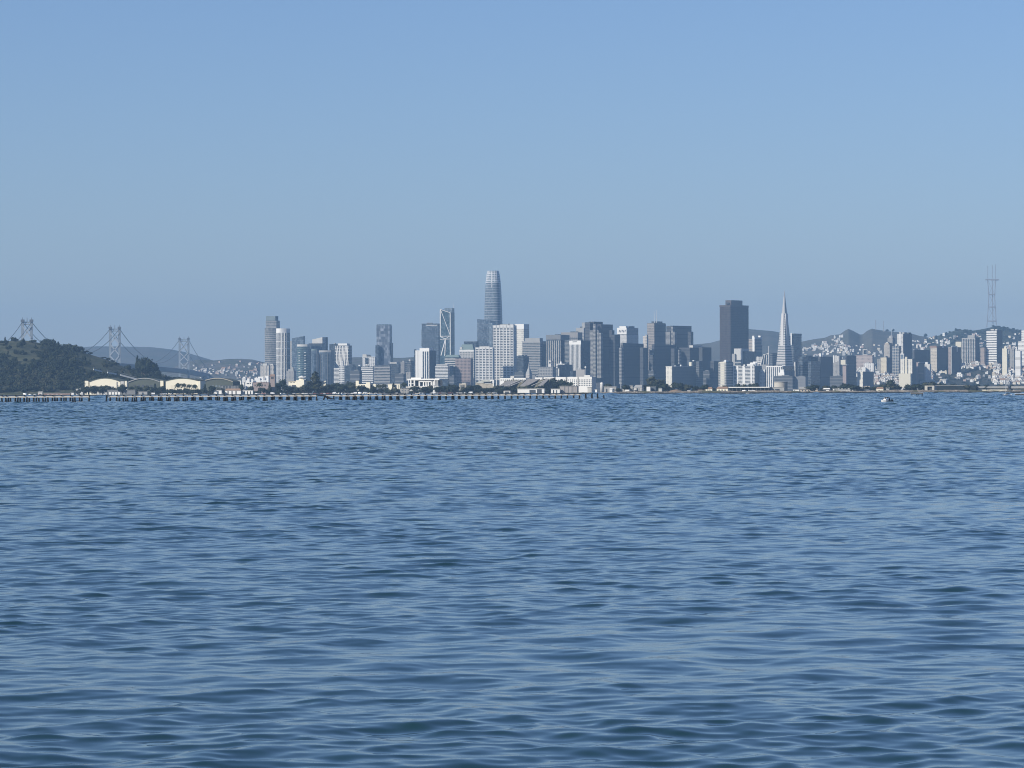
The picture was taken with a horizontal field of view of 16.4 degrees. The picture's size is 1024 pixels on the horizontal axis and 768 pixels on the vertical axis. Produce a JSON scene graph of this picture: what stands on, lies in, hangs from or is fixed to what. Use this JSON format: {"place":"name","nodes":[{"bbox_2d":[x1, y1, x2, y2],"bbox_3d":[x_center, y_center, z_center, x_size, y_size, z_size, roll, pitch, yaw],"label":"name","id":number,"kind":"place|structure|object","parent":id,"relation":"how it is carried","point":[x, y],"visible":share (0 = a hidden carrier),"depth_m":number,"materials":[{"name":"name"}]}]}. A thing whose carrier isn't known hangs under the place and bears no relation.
{"place":"outdoors","nodes":[
{"label":"outdoors","id":0,"kind":"place"},
{"bbox_2d":[0,340,245,394],"bbox_3d":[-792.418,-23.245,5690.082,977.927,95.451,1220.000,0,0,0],"label":"island hill","id":1,"kind":"structure","parent":0,"point":[95,361],"depth_m":5472.05,"materials":[{"name":"green plant"}]},
{"bbox_2d":[0,337,180,392],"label":"island woods","id":2,"kind":"object","parent":1,"relation":"on","point":[53,350],"visible":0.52,"depth_m":5323.52,"materials":[{"name":"green plant"}]},
{"bbox_2d":[83,346,209,367],"bbox_3d":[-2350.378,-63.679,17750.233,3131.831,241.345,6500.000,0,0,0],"label":"mountain ridge","id":3,"kind":"structure","parent":0,"point":[150,353],"depth_m":16841.93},
{"bbox_2d":[161,357,413,379],"bbox_3d":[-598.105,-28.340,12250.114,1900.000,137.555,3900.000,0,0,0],"label":"city hill","id":4,"kind":"structure","parent":0,"point":[356,362],"depth_m":12026.44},
{"bbox_2d":[193,360,360,378],"bbox_3d":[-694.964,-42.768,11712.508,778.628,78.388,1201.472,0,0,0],"label":"town","id":5,"kind":"object","parent":4,"relation":"on","point":[254,373],"visible":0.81,"depth_m":11537.89,"materials":[{"name":"grey concrete"}]},
{"bbox_2d":[154,393,496,394],"bbox_3d":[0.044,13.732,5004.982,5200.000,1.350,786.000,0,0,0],"label":"island ground","id":6,"kind":"structure","parent":0,"point":[300,394],"depth_m":4611.98,"materials":[{"name":"brown soil"}]},
{"bbox_2d":[85,378,127,394],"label":"hangar","id":7,"kind":"structure","parent":6,"relation":"on","point":[113,382],"depth_m":4965.06,"materials":[{"name":"grey concrete"}]},
{"bbox_2d":[128,378,165,394],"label":"hangar","id":8,"kind":"structure","parent":6,"relation":"on","point":[143,382],"depth_m":5065.14,"materials":[{"name":"grey concrete"}]},
{"bbox_2d":[160,378,205,393],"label":"hangar","id":9,"kind":"structure","parent":6,"relation":"on","point":[171,383],"depth_m":4986.27,"materials":[{"name":"white metal"}]},
{"bbox_2d":[205,378,239,390],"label":"hangar","id":10,"kind":"structure","parent":6,"relation":"on","point":[216,382],"depth_m":5065.12,"materials":[{"name":"grey metal"}]},
{"bbox_2d":[305,371,323,390],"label":"eucalyptus tree","id":11,"kind":"object","parent":6,"relation":"on","point":[315,378],"visible":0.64,"depth_m":4895.99,"materials":[{"name":"green plant"}]},
{"bbox_2d":[406,378,443,393],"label":"colonnaded hall","id":12,"kind":"structure","parent":6,"relation":"on","point":[420,382],"depth_m":4910.98,"materials":[{"name":"white concrete"}]},
{"bbox_2d":[499,379,552,392],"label":"terraced building","id":13,"kind":"structure","parent":6,"relation":"on","point":[546,384],"depth_m":4853.90,"materials":[{"name":"white concrete"}]},
{"bbox_2d":[136,387,916,393],"bbox_3d":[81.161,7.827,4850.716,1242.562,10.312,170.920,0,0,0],"label":"island shrubbery","id":14,"kind":"object","parent":6,"relation":"on","point":[206,391],"visible":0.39,"depth_m":4795.97,"materials":[{"name":"green plant"}]},
{"bbox_2d":[500,375,595,392],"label":"barracks","id":15,"kind":"structure","parent":6,"relation":"on","point":[584,383],"depth_m":5059.40,"materials":[{"name":"white concrete"}]},
{"bbox_2d":[729,387,770,390],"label":"pier shed","id":16,"kind":"structure","parent":6,"relation":"on","point":[746,388],"depth_m":4748.42,"materials":[{"name":"white concrete"}]},
{"bbox_2d":[935,385,977,389],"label":"pier building","id":17,"kind":"structure","parent":6,"relation":"on","point":[949,387],"depth_m":4705.15,"materials":[{"name":"stone"}]},
{"bbox_2d":[976,386,1009,390],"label":"white shed","id":18,"kind":"structure","parent":6,"relation":"on","point":[1000,388],"depth_m":4703.67,"materials":[{"name":"grey concrete"}]},
{"bbox_2d":[0,392,1023,767],"bbox_3d":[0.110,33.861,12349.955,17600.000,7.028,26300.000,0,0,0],"label":"water","id":19,"kind":"structure","parent":0,"point":[718,580],"depth_m":65.61,"materials":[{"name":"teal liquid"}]},
{"bbox_2d":[0,390,1023,395],"bbox_3d":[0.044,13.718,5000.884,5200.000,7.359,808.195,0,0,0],"label":"island shore","id":20,"kind":"structure","parent":0,"point":[831,391],"depth_m":4605.60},
{"bbox_2d":[0,0,1023,361],"label":"sky","id":21,"kind":"structure","parent":0,"point":[204,171],"materials":[{"name":"blue"}]},
{"bbox_2d":[694,329,790,360],"bbox_3d":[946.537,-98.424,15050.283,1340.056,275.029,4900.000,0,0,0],"label":"wooded hill","id":22,"kind":"structure","parent":0,"point":[770,339],"depth_m":14605.19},
{"bbox_2d":[802,329,928,373],"bbox_3d":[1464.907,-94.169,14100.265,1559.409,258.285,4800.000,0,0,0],"label":"twin peaked hill","id":23,"kind":"structure","parent":0,"point":[868,339],"depth_m":13721.35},
{"bbox_2d":[802,333,1020,358],"bbox_3d":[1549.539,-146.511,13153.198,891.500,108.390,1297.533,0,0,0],"label":"housing","id":24,"kind":"object","parent":23,"relation":"on","point":[878,349],"visible":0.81,"depth_m":13313.03,"materials":[{"name":"grey concrete"}]},
{"bbox_2d":[856,354,1023,389],"bbox_3d":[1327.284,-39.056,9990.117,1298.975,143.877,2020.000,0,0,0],"label":"buildings","id":25,"kind":"structure","parent":0,"point":[976,372],"depth_m":9453.64,"materials":[{"name":"white concrete"}]},
{"bbox_2d":[856,371,873,386],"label":"apartment tower","id":26,"kind":"structure","parent":25,"relation":"on","point":[865,379],"depth_m":9092.19,"materials":[{"name":"white concrete"}]},
{"bbox_2d":[856,355,873,370],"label":"grand hotel","id":27,"kind":"structure","parent":25,"relation":"on","point":[861,360],"depth_m":10056.04,"materials":[{"name":"stone"}]},
{"bbox_2d":[881,356,891,373],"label":"apartment tower","id":28,"kind":"structure","parent":25,"relation":"on","point":[886,363],"depth_m":9506.08,"materials":[{"name":"grey concrete"}]},
{"bbox_2d":[892,344,900,375],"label":"glazed tower","id":29,"kind":"structure","parent":25,"relation":"on","point":[896,350],"depth_m":9603.56,"materials":[{"name":"blue glass"}]},
{"bbox_2d":[897,332,911,358],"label":"apartment tower","id":30,"kind":"structure","parent":25,"relation":"on","point":[904,340],"depth_m":9963.34,"materials":[{"name":"white concrete"}]},
{"bbox_2d":[899,357,915,387],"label":"apartment tower","id":31,"kind":"structure","parent":25,"relation":"on","point":[907,374],"depth_m":9202.89,"materials":[{"name":"white concrete"}]},
{"bbox_2d":[916,362,924,383],"bbox_3d":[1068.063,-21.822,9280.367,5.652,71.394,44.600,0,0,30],"label":"apartment block","id":32,"kind":"structure","parent":25,"relation":"on","point":[920,371],"depth_m":9272.89,"materials":[{"name":"stone"}]},
{"bbox_2d":[913,344,929,363],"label":"office slab","id":33,"kind":"structure","parent":25,"relation":"on","point":[921,355],"depth_m":9842.55,"materials":[{"name":"white concrete"}]},
{"bbox_2d":[842,366,1010,389],"bbox_3d":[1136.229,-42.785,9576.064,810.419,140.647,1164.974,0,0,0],"label":"garden trees","id":34,"kind":"object","parent":25,"relation":"on","point":[951,378],"visible":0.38,"depth_m":9374.59,"materials":[{"name":"green plant"}]},
{"bbox_2d":[930,345,947,372],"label":"hill hotel","id":35,"kind":"structure","parent":25,"relation":"on","point":[939,358],"depth_m":9713.90,"materials":[{"name":"grey concrete"}]},
{"bbox_2d":[857,347,1023,383],"bbox_3d":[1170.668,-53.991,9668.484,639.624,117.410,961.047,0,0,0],"label":"hillside housing","id":36,"kind":"object","parent":25,"relation":"on","point":[962,367],"visible":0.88,"depth_m":9500.99,"materials":[{"name":"grey concrete"}]},
{"bbox_2d":[948,346,960,374],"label":"apartment tower","id":37,"kind":"structure","parent":25,"relation":"on","point":[954,359],"depth_m":9614.07,"materials":[{"name":"grey concrete"}]},
{"bbox_2d":[962,335,979,362],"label":"ribbed slab","id":38,"kind":"structure","parent":25,"relation":"on","point":[970,348],"depth_m":9808.42,"materials":[{"name":"grey glass"}]},
{"bbox_2d":[986,329,1001,364],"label":"striped tower","id":39,"kind":"structure","parent":25,"relation":"on","point":[994,345],"depth_m":9707.55,"materials":[{"name":"grey concrete"}]},
{"bbox_2d":[1002,346,1007,374],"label":"apartment block","id":40,"kind":"structure","parent":25,"relation":"on","point":[1004,360],"depth_m":9504.04,"materials":[{"name":"grey concrete"}]},
{"bbox_2d":[1015,350,1021,376],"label":"apartment block","id":41,"kind":"structure","parent":25,"relation":"on","point":[1018,363],"depth_m":9452.83,"materials":[{"name":"grey concrete"}]},
{"bbox_2d":[912,327,1021,360],"bbox_3d":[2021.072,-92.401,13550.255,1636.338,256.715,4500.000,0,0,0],"label":"wooded hill","id":42,"kind":"structure","parent":0,"point":[1004,332],"depth_m":13167.67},
{"bbox_2d":[912,325,1021,357],"bbox_3d":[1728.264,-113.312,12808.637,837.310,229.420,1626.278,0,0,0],"label":"hill woods","id":43,"kind":"object","parent":42,"relation":"on","point":[970,332],"visible":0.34,"depth_m":13288.94,"materials":[{"name":"green plant"}]},
{"bbox_2d":[985,264,998,326],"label":"radio mast tower","id":44,"kind":"structure","parent":42,"relation":"on","point":[992,294],"depth_m":15486.30,"materials":[{"name":"grey metal"}]},
{"bbox_3d":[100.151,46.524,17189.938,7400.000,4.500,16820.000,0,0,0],"label":"city ground","id":45,"kind":"structure","parent":0,"visible":0},
{"bbox_2d":[9,317,211,377],"bbox_3d":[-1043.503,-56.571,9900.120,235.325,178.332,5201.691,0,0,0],"label":"suspension bridge","id":46,"kind":"structure","parent":45,"relation":"on","point":[187,371],"depth_m":9106.41,"materials":[{"name":"metal"}]},
{"bbox_2d":[265,316,279,365],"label":"residential tower","id":47,"kind":"structure","parent":45,"relation":"on","point":[272,323],"depth_m":9902.68,"materials":[{"name":"grey glass"}]},
{"bbox_2d":[276,328,289,382],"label":"cylindrical tower","id":48,"kind":"structure","parent":45,"relation":"on","point":[282,351],"depth_m":9499.51,"materials":[{"name":"white glass"}]},
{"bbox_2d":[290,336,304,379],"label":"glass tower","id":49,"kind":"structure","parent":45,"relation":"on","point":[294,342],"depth_m":9908.46,"materials":[{"name":"blue glass"}]},
{"bbox_2d":[297,344,309,381],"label":"bowed glass tower","id":50,"kind":"structure","parent":45,"relation":"on","point":[303,359],"depth_m":9449.31,"materials":[{"name":"blue glass"}]},
{"bbox_2d":[311,349,318,393],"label":"slim tower","id":51,"kind":"structure","parent":45,"relation":"on","point":[314,359],"depth_m":9599.87,"materials":[{"name":"blue glass"}]},
{"bbox_2d":[318,350,333,390],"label":"bowed glass tower","id":52,"kind":"structure","parent":45,"relation":"on","point":[326,365],"depth_m":9399.24,"materials":[{"name":"blue glass"}]},
{"bbox_2d":[334,360,344,384],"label":"stepped office","id":53,"kind":"structure","parent":45,"relation":"on","point":[339,375],"depth_m":9152.85,"materials":[{"name":"white concrete"}]},
{"bbox_2d":[335,343,351,367],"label":"wavy tower","id":54,"kind":"structure","parent":45,"relation":"on","point":[343,351],"depth_m":9507.13,"materials":[{"name":"grey concrete"}]},
{"bbox_2d":[350,370,361,383],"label":"block","id":55,"kind":"structure","parent":45,"relation":"on","point":[355,375],"depth_m":9087.01,"materials":[{"name":"grey concrete"}]},
{"bbox_2d":[361,365,373,383],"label":"striped office","id":56,"kind":"structure","parent":45,"relation":"on","point":[367,373],"depth_m":9153.44,"materials":[{"name":"grey concrete"}]},
{"bbox_2d":[362,354,375,366],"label":"framed office","id":57,"kind":"structure","parent":45,"relation":"on","point":[368,360],"depth_m":9304.19,"materials":[{"name":"grey concrete"}]},
{"bbox_2d":[374,365,390,389],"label":"banded office","id":58,"kind":"structure","parent":45,"relation":"on","point":[382,374],"depth_m":9255.85,"materials":[{"name":"grey glass"}]},
{"bbox_2d":[375,324,392,364],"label":"faceted tower","id":59,"kind":"structure","parent":45,"relation":"on","point":[384,351],"depth_m":10407.19,"materials":[{"name":"blue glass"}]},
{"bbox_2d":[388,362,400,383],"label":"office slab","id":60,"kind":"structure","parent":45,"relation":"on","point":[395,368],"depth_m":9506.08,"materials":[{"name":"grey concrete"}]},
{"bbox_2d":[414,348,435,378],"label":"white hotel","id":61,"kind":"structure","parent":45,"relation":"on","point":[424,362],"depth_m":9158.40,"materials":[{"name":"concrete"}]},
{"bbox_2d":[421,323,439,363],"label":"office slab","id":62,"kind":"structure","parent":45,"relation":"on","point":[430,334],"depth_m":10006.31,"materials":[{"name":"blue concrete"}]},
{"bbox_2d":[435,364,449,385],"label":"striped office","id":63,"kind":"structure","parent":45,"relation":"on","point":[442,371],"depth_m":9103.59,"materials":[{"name":"white glass"}]},
{"bbox_2d":[440,308,454,363],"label":"braced tower","id":64,"kind":"structure","parent":45,"relation":"on","point":[447,331],"depth_m":9808.61,"materials":[{"name":"teal glass"}]},
{"bbox_2d":[455,358,472,390],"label":"gridded office","id":65,"kind":"structure","parent":45,"relation":"on","point":[463,370],"depth_m":9205.34,"materials":[{"name":"brown concrete"}]},
{"bbox_2d":[459,344,475,385],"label":"mansard office","id":66,"kind":"structure","parent":45,"relation":"on","point":[467,351],"depth_m":9506.38,"materials":[{"name":"grey concrete"}]},
{"bbox_2d":[475,346,494,382],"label":"gridded tower","id":67,"kind":"structure","parent":45,"relation":"on","point":[485,363],"depth_m":9063.79,"materials":[{"name":"grey concrete"}]},
{"bbox_2d":[477,319,495,346],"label":"glass tower","id":68,"kind":"structure","parent":45,"relation":"on","point":[484,332],"depth_m":9806.23,"materials":[{"name":"blue glass"}]},
{"bbox_2d":[484,271,502,324],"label":"round topped skyscraper","id":69,"kind":"structure","parent":45,"relation":"on","point":[493,304],"depth_m":10105.81,"materials":[{"name":"blue glass"}]},
{"bbox_2d":[493,324,516,392],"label":"gridded tower","id":70,"kind":"structure","parent":45,"relation":"on","point":[505,343],"depth_m":9135.16,"materials":[{"name":"white concrete"}]},
{"bbox_2d":[515,324,528,355],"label":"cream tower","id":71,"kind":"structure","parent":45,"relation":"on","point":[522,332],"depth_m":9607.11,"materials":[{"name":"white concrete"}]},
{"bbox_2d":[517,355,528,371],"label":"office slab","id":72,"kind":"structure","parent":45,"relation":"on","point":[522,362],"depth_m":9307.26,"materials":[{"name":"grey concrete"}]},
{"bbox_2d":[522,338,545,375],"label":"banded office","id":73,"kind":"structure","parent":45,"relation":"on","point":[534,349],"depth_m":9509.61,"materials":[{"name":"grey glass"}]},
{"bbox_2d":[538,367,555,376],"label":"classical office","id":74,"kind":"structure","parent":45,"relation":"on","point":[546,371],"depth_m":8936.49,"materials":[{"name":"grey concrete"}]},
{"bbox_2d":[546,334,570,366],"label":"finned office","id":75,"kind":"structure","parent":45,"relation":"on","point":[557,348],"depth_m":9407.32,"materials":[{"name":"grey glass"}]},
{"bbox_2d":[557,365,575,376],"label":"shed roof block","id":76,"kind":"structure","parent":45,"relation":"on","point":[565,371],"depth_m":9011.51,"materials":[{"name":"grey glass"}]},
{"bbox_2d":[561,331,581,340],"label":"office slab","id":77,"kind":"structure","parent":45,"relation":"on","point":[575,335],"depth_m":9708.36,"materials":[{"name":"grey stone"}]},
{"bbox_2d":[569,340,589,374],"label":"skyscraper","id":78,"kind":"structure","parent":45,"relation":"on","point":[579,353],"depth_m":9141.71,"materials":[{"name":"white concrete"}]},
{"bbox_2d":[585,322,619,392],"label":"serrated tower","id":79,"kind":"structure","parent":45,"relation":"on","point":[602,338],"depth_m":9258.06,"materials":[{"name":"grey concrete"}]},
{"bbox_2d":[617,326,638,388],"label":"slot topped tower","id":80,"kind":"structure","parent":45,"relation":"on","point":[628,334],"depth_m":9711.99,"materials":[{"name":"white concrete"}]},
{"bbox_2d":[619,343,647,390],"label":"serrated tower","id":81,"kind":"structure","parent":45,"relation":"on","point":[633,364],"depth_m":9196.01,"materials":[{"name":"grey concrete"}]},
{"bbox_2d":[647,310,665,370],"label":"antenna tower","id":82,"kind":"structure","parent":45,"relation":"on","point":[656,331],"depth_m":9911.44,"materials":[{"name":"grey concrete"}]},
{"bbox_2d":[649,344,680,383],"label":"serrated tower","id":83,"kind":"structure","parent":45,"relation":"on","point":[662,357],"depth_m":9236.12,"materials":[{"name":"grey concrete"}]},
{"bbox_2d":[666,326,692,348],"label":"serrated tower","id":84,"kind":"structure","parent":45,"relation":"on","point":[680,336],"depth_m":9516.59,"materials":[{"name":"grey concrete"}]},
{"bbox_2d":[666,360,695,390],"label":"apartment slab","id":85,"kind":"structure","parent":45,"relation":"on","point":[685,375],"depth_m":8981.31,"materials":[{"name":"white concrete"}]},
{"bbox_2d":[679,345,710,370],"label":"office slab","id":86,"kind":"structure","parent":45,"relation":"on","point":[696,353],"depth_m":9254.63,"materials":[{"name":"grey concrete"}]},
{"bbox_2d":[696,361,702,386],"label":"office slab","id":87,"kind":"structure","parent":45,"relation":"on","point":[699,373],"depth_m":9024.32,"materials":[{"name":"blue glass"}]},
{"bbox_2d":[710,361,719,388],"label":"office slab","id":88,"kind":"structure","parent":45,"relation":"on","point":[714,375],"depth_m":9056.04,"materials":[{"name":"blue glass"}]},
{"bbox_2d":[718,360,733,386],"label":"apartment tower","id":89,"kind":"structure","parent":45,"relation":"on","point":[725,374],"depth_m":8947.89,"materials":[{"name":"grey concrete"}]},
{"bbox_2d":[719,300,748,361],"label":"granite skyscraper","id":90,"kind":"structure","parent":45,"relation":"on","point":[734,324],"depth_m":9917.40,"materials":[{"name":"grey concrete"}]},
{"bbox_2d":[732,348,755,365],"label":"stepped office","id":91,"kind":"structure","parent":45,"relation":"on","point":[741,357],"depth_m":9508.70,"materials":[{"name":"grey concrete"}]},
{"bbox_2d":[733,362,761,386],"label":"low-rise building","id":92,"kind":"structure","parent":45,"relation":"on","point":[747,374],"depth_m":8952.31,"materials":[{"name":"white concrete"}]},
{"bbox_2d":[749,336,761,356],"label":"banded tower","id":93,"kind":"structure","parent":45,"relation":"on","point":[755,343],"depth_m":10309.65,"materials":[{"name":"grey concrete"}]},
{"bbox_2d":[766,365,794,386],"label":"column fronted block","id":94,"kind":"structure","parent":45,"relation":"on","point":[775,370],"depth_m":8944.40,"materials":[{"name":"grey concrete"}]},
{"bbox_2d":[776,291,792,365],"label":"pyramid tower","id":95,"kind":"structure","parent":45,"relation":"on","point":[784,355],"depth_m":9623.26,"materials":[{"name":"white concrete"}]},
{"bbox_2d":[774,375,794,390],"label":"block","id":96,"kind":"structure","parent":45,"relation":"on","point":[790,379],"depth_m":8907.71,"materials":[{"name":"grey concrete"}]},
{"bbox_2d":[791,333,801,376],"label":"banded tower","id":97,"kind":"structure","parent":45,"relation":"on","point":[796,346],"depth_m":9917.49,"materials":[{"name":"grey glass"}]},
{"bbox_2d":[795,376,807,388],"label":"block","id":98,"kind":"structure","parent":45,"relation":"on","point":[801,381],"depth_m":8907.30,"materials":[{"name":"grey concrete"}]},
{"bbox_2d":[794,355,819,388],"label":"office slab","id":99,"kind":"structure","parent":45,"relation":"on","point":[809,367],"depth_m":9226.91,"materials":[{"name":"grey glass"}]},
{"bbox_2d":[818,354,832,387],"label":"office slab","id":100,"kind":"structure","parent":45,"relation":"on","point":[826,368],"depth_m":9281.65,"materials":[{"name":"white concrete"}]},
{"bbox_2d":[830,375,842,387],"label":"block","id":101,"kind":"structure","parent":45,"relation":"on","point":[836,380],"depth_m":9087.81,"materials":[{"name":"grey concrete"}]},
{"bbox_2d":[833,355,841,375],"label":"apartment tower","id":102,"kind":"structure","parent":45,"relation":"on","point":[837,367],"depth_m":9656.00,"materials":[{"name":"grey concrete"}]},
{"bbox_2d":[845,356,855,384],"bbox_3d":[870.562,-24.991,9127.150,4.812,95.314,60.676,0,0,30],"label":"office slab","id":103,"kind":"structure","parent":45,"relation":"on","point":[851,368],"depth_m":9126.75,"materials":[{"name":"blue glass"}]},
{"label":"pier bent","id":104,"kind":"object","parent":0,"visible":0},
{"bbox_2d":[0,396,88,397],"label":"pier stringer","id":105,"kind":"object","parent":104,"relation":"on","point":[40,396],"visible":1,"depth_m":1481.86,"materials":[{"name":"wood"}]},
{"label":"pier bent","id":106,"kind":"object","parent":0,"visible":0},
{"bbox_2d":[107,395,315,396],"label":"pier stringer","id":107,"kind":"object","parent":106,"relation":"on","point":[221,396],"visible":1,"depth_m":1572.21,"materials":[{"name":"wood"}]},
{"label":"pier bent","id":108,"kind":"object","parent":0,"visible":0},
{"bbox_2d":[326,394,580,395],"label":"pier stringer","id":109,"kind":"object","parent":108,"relation":"on","point":[463,395],"visible":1,"depth_m":1702.28,"materials":[{"name":"wood"}]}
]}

